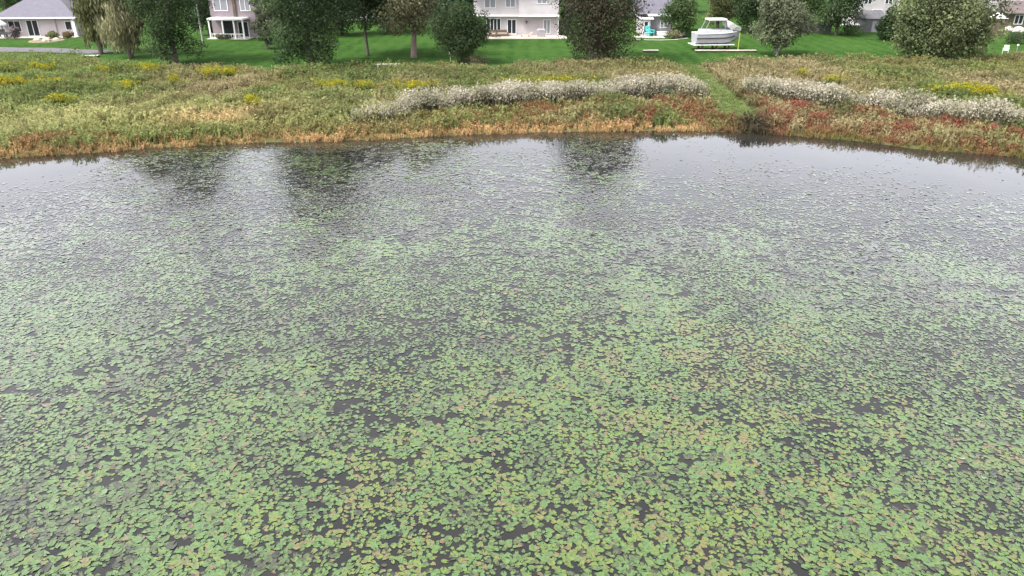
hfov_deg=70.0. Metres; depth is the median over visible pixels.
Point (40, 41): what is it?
garden bed
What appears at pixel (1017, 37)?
shrub
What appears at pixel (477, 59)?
shrub
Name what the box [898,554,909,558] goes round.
lily pad
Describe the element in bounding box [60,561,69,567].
lily pad
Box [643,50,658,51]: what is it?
timber plank
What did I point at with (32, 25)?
patio door
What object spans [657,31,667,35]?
storage chest
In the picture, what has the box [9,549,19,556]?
lily pad
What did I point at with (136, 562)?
lily pad
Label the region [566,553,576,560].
lily pad
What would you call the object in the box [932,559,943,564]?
lily pad
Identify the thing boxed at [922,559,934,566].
lily pad
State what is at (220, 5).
window
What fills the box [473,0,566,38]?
white house
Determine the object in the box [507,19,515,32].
french door
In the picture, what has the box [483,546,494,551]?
lily pad
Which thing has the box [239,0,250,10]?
window
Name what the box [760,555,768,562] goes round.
lily pad
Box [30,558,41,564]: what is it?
lily pad
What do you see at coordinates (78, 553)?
lily pad
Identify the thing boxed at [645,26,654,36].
garden chair
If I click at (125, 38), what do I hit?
willow tree
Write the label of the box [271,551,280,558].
lily pad
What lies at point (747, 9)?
leafy tree
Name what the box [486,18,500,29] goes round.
window
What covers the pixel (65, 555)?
lily pad
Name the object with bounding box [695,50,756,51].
timber walkway
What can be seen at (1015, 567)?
lily pad
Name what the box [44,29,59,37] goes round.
shrub
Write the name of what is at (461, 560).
lily pad
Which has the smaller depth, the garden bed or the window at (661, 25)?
the garden bed
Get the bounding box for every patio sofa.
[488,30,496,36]
[495,30,508,36]
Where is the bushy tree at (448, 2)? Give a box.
[427,0,476,31]
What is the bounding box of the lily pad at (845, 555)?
[840,552,849,558]
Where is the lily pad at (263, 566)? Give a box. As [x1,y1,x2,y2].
[257,564,265,570]
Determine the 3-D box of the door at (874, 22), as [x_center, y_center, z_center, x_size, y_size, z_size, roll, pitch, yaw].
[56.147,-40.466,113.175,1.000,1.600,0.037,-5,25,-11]
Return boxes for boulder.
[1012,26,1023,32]
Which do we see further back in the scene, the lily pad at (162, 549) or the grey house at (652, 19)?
the grey house at (652, 19)
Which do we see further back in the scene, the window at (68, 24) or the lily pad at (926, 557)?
the window at (68, 24)
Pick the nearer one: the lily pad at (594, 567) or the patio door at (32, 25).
the lily pad at (594, 567)
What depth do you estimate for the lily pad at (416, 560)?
15.81 m
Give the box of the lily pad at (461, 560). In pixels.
[459,557,469,562]
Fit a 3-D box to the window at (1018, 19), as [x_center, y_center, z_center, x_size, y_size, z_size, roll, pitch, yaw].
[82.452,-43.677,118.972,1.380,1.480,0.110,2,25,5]
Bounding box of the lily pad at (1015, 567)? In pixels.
[1012,563,1019,570]
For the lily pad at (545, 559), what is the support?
on the water
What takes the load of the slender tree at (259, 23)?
on the lawn at (255, 52)
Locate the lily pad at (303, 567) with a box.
[300,565,309,569]
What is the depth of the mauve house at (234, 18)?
105.69 m
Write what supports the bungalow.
on the lawn at (255, 52)
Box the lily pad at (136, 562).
[133,559,140,565]
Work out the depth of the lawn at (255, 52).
95.95 m
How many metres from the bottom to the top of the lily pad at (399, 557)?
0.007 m
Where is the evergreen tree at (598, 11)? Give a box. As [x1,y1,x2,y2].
[546,0,653,60]
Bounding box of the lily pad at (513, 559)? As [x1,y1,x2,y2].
[509,556,517,562]
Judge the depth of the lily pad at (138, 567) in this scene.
15.66 m
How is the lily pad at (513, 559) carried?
on the water
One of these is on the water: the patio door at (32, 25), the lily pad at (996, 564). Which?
the lily pad at (996, 564)
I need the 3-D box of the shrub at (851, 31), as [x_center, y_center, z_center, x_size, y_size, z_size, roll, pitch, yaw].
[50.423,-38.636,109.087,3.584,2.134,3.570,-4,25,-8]
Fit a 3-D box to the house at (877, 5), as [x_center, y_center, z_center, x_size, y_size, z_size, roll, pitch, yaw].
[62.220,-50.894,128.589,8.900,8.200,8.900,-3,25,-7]
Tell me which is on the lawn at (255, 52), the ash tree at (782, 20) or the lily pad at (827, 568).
the ash tree at (782, 20)
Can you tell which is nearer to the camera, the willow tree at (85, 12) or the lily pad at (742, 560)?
the lily pad at (742, 560)
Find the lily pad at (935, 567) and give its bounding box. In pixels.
[928,565,938,570]
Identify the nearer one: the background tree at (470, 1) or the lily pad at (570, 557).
the lily pad at (570, 557)
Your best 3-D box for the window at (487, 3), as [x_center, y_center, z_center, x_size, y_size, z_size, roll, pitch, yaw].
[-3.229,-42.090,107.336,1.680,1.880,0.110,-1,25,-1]
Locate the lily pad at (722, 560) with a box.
[719,558,728,562]
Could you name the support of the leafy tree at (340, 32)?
on the lawn at (255, 52)
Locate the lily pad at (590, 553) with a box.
[587,550,594,558]
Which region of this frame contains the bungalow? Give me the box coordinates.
[0,0,93,37]
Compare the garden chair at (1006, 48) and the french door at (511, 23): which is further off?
the french door at (511, 23)
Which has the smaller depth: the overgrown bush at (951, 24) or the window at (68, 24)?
the overgrown bush at (951, 24)
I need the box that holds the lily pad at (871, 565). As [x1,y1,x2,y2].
[867,561,874,567]
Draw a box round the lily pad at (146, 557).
[143,554,152,559]
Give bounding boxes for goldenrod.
[0,61,1015,110]
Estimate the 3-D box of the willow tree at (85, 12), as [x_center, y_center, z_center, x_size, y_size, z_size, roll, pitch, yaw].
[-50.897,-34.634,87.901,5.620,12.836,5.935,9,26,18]
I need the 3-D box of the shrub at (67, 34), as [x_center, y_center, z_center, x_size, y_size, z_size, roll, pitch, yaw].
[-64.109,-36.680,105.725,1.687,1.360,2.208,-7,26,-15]
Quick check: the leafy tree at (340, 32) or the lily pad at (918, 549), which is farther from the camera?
the leafy tree at (340, 32)
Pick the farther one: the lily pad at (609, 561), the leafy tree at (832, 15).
the leafy tree at (832, 15)
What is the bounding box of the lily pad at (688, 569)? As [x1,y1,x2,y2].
[682,566,691,571]
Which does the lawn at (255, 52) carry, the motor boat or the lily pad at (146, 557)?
the motor boat
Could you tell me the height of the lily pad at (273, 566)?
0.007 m
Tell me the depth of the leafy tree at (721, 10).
114.55 m
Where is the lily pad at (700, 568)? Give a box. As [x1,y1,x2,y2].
[698,565,704,572]
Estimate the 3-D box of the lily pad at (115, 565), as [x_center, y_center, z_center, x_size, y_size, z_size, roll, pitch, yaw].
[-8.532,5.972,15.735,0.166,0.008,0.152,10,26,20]
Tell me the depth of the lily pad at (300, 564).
15.76 m
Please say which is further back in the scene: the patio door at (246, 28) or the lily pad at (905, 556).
the patio door at (246, 28)
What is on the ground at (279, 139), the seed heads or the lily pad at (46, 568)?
the seed heads
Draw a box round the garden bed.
[28,39,64,42]
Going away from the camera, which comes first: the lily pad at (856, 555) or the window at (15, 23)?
the lily pad at (856, 555)
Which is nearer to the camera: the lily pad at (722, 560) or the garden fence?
the lily pad at (722, 560)
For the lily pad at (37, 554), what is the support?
on the water
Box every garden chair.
[0,29,5,37]
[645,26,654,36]
[1002,45,1009,51]
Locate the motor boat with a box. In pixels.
[688,18,740,49]
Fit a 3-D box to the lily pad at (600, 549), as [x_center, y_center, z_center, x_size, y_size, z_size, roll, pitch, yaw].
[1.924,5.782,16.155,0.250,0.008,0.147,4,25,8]
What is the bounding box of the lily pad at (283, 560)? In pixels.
[279,558,285,564]
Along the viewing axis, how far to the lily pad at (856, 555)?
16.02 m
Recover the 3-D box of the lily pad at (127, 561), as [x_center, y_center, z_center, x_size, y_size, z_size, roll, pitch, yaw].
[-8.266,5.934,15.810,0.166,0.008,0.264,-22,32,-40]
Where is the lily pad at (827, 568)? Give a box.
[821,565,830,571]
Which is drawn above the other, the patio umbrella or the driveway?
the patio umbrella
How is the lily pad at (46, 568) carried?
on the water
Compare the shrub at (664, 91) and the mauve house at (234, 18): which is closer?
the shrub at (664, 91)
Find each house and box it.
[206,0,274,39]
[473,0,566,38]
[632,0,684,37]
[833,0,899,22]
[980,0,1023,27]
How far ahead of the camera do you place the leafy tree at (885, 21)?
102.00 m
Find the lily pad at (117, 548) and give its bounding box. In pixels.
[112,547,121,554]
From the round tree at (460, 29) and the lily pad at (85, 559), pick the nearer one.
the lily pad at (85, 559)
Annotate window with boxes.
[7,21,22,31]
[64,21,72,29]
[212,0,227,10]
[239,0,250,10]
[484,0,495,7]
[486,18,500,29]
[505,0,514,6]
[537,0,546,3]
[543,19,550,33]
[643,21,648,32]
[660,20,667,27]
[1013,15,1023,23]
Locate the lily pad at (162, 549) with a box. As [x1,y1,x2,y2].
[158,547,165,553]
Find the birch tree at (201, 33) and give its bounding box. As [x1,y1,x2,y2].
[196,4,204,42]
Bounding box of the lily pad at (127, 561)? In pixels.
[124,558,132,564]
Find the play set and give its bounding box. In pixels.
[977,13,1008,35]
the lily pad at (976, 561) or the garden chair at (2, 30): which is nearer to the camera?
the lily pad at (976, 561)
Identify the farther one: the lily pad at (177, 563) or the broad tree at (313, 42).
the broad tree at (313, 42)
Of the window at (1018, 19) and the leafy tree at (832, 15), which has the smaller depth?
the leafy tree at (832, 15)
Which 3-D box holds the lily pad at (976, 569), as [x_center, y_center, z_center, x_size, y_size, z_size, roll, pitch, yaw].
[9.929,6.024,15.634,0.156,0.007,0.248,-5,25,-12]
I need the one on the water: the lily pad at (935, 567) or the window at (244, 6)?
the lily pad at (935, 567)
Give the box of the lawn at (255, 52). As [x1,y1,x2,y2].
[0,0,1023,71]
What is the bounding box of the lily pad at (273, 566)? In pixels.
[268,562,279,568]
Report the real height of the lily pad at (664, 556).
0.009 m
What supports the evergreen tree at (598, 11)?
on the lawn at (255, 52)
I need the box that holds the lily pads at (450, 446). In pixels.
[0,132,1023,575]
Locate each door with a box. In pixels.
[25,20,40,35]
[237,21,249,36]
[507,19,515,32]
[871,21,878,31]
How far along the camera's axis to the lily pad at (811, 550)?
16.15 m
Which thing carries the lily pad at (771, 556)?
on the water
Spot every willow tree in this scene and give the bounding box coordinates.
[66,0,111,53]
[89,0,153,57]
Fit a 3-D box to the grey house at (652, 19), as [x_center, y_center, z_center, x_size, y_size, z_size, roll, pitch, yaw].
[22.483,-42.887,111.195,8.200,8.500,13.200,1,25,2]
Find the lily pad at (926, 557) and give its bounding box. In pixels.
[918,553,928,561]
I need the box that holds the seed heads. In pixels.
[0,51,1023,126]
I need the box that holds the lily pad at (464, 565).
[457,562,466,567]
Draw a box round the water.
[0,131,1023,575]
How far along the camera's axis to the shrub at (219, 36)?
104.53 m
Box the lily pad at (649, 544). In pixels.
[643,541,651,548]
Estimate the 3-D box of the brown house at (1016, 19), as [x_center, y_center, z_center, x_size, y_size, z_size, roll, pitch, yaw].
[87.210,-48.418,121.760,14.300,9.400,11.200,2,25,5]
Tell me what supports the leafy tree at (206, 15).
on the lawn at (255, 52)
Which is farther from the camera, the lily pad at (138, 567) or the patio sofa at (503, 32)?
the patio sofa at (503, 32)
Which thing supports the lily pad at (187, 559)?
on the water
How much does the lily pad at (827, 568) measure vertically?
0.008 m
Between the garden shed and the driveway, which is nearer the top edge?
the garden shed
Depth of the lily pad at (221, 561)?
15.82 m
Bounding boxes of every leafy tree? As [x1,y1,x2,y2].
[0,0,19,9]
[118,0,214,63]
[184,0,212,34]
[272,0,302,44]
[320,0,367,34]
[372,0,407,33]
[559,0,576,30]
[657,0,698,36]
[702,0,741,28]
[726,0,771,32]
[797,0,822,25]
[806,0,875,34]
[874,6,903,40]
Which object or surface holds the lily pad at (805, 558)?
on the water
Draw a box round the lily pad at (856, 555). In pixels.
[851,551,859,557]
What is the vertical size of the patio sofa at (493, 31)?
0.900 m
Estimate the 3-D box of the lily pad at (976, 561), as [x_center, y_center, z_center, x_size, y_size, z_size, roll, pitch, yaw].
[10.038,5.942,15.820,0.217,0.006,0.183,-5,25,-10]
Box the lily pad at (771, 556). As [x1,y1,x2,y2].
[768,554,774,560]
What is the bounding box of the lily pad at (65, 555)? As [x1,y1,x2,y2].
[63,548,73,557]
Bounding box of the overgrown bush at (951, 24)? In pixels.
[883,0,1021,59]
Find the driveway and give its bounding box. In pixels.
[0,47,113,53]
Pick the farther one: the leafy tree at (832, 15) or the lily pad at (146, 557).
the leafy tree at (832, 15)
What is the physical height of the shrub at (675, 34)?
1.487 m
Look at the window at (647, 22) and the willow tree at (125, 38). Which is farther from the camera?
the window at (647, 22)
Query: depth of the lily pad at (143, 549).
16.12 m
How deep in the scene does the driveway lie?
92.88 m
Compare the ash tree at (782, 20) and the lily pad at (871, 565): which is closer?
the lily pad at (871, 565)
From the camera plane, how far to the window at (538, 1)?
107.02 m
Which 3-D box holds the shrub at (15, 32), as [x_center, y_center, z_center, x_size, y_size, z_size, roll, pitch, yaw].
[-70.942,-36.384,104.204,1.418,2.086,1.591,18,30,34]
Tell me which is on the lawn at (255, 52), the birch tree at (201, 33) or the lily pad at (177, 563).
the birch tree at (201, 33)
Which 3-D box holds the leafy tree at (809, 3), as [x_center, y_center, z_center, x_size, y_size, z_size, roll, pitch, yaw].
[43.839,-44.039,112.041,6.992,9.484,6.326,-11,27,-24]
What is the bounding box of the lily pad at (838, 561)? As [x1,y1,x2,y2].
[835,557,842,563]
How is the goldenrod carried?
on the ground at (279, 139)
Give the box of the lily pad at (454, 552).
[450,551,457,556]
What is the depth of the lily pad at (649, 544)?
16.30 m
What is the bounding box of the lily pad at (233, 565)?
[229,562,238,567]
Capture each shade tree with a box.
[339,0,389,55]
[371,0,448,57]
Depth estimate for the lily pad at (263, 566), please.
15.71 m
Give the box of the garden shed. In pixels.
[853,10,884,31]
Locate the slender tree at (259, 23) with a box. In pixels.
[247,0,278,48]
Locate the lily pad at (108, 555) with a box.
[102,552,115,558]
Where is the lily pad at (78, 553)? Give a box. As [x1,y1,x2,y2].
[74,550,81,555]
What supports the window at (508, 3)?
in the white house at (515, 19)
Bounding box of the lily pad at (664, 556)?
[658,554,667,558]
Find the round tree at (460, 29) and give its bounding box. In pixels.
[424,0,494,63]
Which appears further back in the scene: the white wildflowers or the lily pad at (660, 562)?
the white wildflowers
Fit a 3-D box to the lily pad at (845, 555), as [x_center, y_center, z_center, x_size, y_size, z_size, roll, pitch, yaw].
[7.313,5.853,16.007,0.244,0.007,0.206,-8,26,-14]
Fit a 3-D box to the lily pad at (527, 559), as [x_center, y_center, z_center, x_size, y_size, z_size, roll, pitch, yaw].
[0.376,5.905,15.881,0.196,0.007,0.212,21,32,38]
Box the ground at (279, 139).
[0,58,1023,157]
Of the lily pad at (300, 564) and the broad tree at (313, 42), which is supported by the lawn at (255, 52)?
the broad tree at (313, 42)
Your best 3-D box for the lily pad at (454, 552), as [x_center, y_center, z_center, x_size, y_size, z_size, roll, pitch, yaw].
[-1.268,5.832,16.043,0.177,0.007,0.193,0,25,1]
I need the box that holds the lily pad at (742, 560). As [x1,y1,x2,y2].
[737,558,748,562]
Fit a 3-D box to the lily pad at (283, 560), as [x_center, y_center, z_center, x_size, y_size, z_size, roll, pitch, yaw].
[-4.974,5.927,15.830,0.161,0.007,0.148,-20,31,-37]
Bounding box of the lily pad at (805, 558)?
[800,553,810,560]
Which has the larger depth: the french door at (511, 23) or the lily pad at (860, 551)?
the french door at (511, 23)
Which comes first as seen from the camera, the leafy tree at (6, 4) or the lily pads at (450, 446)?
the lily pads at (450, 446)
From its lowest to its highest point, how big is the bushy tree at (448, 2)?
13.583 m
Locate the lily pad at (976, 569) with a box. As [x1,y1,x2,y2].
[970,566,980,572]
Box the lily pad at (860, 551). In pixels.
[853,548,867,556]
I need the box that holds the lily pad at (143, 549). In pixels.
[134,548,144,553]
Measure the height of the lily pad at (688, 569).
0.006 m
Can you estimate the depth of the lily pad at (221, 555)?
16.03 m
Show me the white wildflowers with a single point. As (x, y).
(647, 85)
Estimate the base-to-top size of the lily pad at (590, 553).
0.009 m
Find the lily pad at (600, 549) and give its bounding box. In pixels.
[594,547,604,551]
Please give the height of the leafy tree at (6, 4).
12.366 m
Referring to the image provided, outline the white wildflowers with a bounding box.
[350,70,1023,128]
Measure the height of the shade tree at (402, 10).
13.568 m
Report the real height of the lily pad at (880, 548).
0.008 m
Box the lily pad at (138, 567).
[130,565,141,572]
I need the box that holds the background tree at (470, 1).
[461,0,473,9]
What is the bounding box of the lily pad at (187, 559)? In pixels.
[181,556,188,564]
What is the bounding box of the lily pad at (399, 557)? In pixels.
[397,555,403,561]
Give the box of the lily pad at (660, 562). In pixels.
[655,559,664,564]
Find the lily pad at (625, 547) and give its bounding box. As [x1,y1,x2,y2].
[621,545,627,553]
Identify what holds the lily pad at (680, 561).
on the water
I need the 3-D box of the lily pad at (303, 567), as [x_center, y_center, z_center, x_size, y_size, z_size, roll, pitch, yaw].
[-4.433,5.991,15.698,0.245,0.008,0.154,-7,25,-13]
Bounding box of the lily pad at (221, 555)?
[213,550,223,557]
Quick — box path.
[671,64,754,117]
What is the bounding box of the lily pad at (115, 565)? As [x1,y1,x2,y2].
[112,563,120,567]
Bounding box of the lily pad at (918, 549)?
[913,546,926,552]
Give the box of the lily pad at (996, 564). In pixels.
[992,561,1000,568]
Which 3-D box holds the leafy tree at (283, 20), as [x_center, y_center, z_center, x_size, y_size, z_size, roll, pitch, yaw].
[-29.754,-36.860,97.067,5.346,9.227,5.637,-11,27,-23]
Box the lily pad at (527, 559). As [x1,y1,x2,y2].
[524,557,535,562]
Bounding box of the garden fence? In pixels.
[799,21,831,32]
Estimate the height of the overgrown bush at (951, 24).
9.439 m
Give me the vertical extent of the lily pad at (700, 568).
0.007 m
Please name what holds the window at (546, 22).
in the white house at (515, 19)
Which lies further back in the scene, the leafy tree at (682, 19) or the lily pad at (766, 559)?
the leafy tree at (682, 19)
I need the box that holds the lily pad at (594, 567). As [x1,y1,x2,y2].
[590,565,600,569]
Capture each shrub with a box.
[8,25,20,37]
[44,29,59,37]
[62,31,73,37]
[215,33,232,38]
[459,53,488,64]
[658,88,676,98]
[666,29,683,38]
[839,23,864,35]
[1005,30,1023,43]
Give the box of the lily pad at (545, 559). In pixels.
[538,553,547,561]
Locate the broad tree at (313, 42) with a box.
[248,0,355,67]
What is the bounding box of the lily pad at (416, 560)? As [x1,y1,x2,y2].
[412,559,421,566]
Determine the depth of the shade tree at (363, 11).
87.25 m
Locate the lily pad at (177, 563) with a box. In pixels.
[172,561,182,566]
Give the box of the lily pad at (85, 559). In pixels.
[81,557,89,562]
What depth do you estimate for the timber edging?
87.19 m
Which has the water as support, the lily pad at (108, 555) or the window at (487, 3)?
the lily pad at (108, 555)
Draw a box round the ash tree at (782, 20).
[747,0,823,55]
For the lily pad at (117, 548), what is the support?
on the water
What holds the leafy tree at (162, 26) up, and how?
on the lawn at (255, 52)
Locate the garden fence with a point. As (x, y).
(823, 31)
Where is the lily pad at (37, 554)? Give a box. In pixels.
[33,551,42,558]
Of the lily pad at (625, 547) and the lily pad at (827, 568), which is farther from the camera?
the lily pad at (625, 547)
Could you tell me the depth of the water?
26.35 m
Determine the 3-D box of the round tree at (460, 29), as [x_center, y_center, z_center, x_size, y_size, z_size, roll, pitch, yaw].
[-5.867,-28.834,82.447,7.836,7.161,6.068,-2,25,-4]
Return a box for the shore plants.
[0,88,1023,159]
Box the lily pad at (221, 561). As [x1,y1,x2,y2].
[217,558,224,567]
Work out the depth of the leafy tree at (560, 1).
111.35 m
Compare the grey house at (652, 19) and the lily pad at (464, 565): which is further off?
the grey house at (652, 19)
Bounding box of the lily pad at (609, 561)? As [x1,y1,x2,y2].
[604,559,612,563]
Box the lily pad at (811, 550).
[805,547,817,553]
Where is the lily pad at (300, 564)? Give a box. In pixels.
[296,561,302,566]
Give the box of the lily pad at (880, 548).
[873,544,884,551]
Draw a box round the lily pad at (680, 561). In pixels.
[674,559,683,565]
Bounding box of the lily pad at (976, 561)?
[973,559,981,565]
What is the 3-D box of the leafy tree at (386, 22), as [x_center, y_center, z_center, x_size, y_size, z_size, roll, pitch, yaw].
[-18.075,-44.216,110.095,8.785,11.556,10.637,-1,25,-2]
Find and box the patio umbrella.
[0,20,6,37]
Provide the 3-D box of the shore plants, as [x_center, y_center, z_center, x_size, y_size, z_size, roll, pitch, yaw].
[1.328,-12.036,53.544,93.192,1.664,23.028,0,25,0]
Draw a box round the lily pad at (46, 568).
[40,563,50,573]

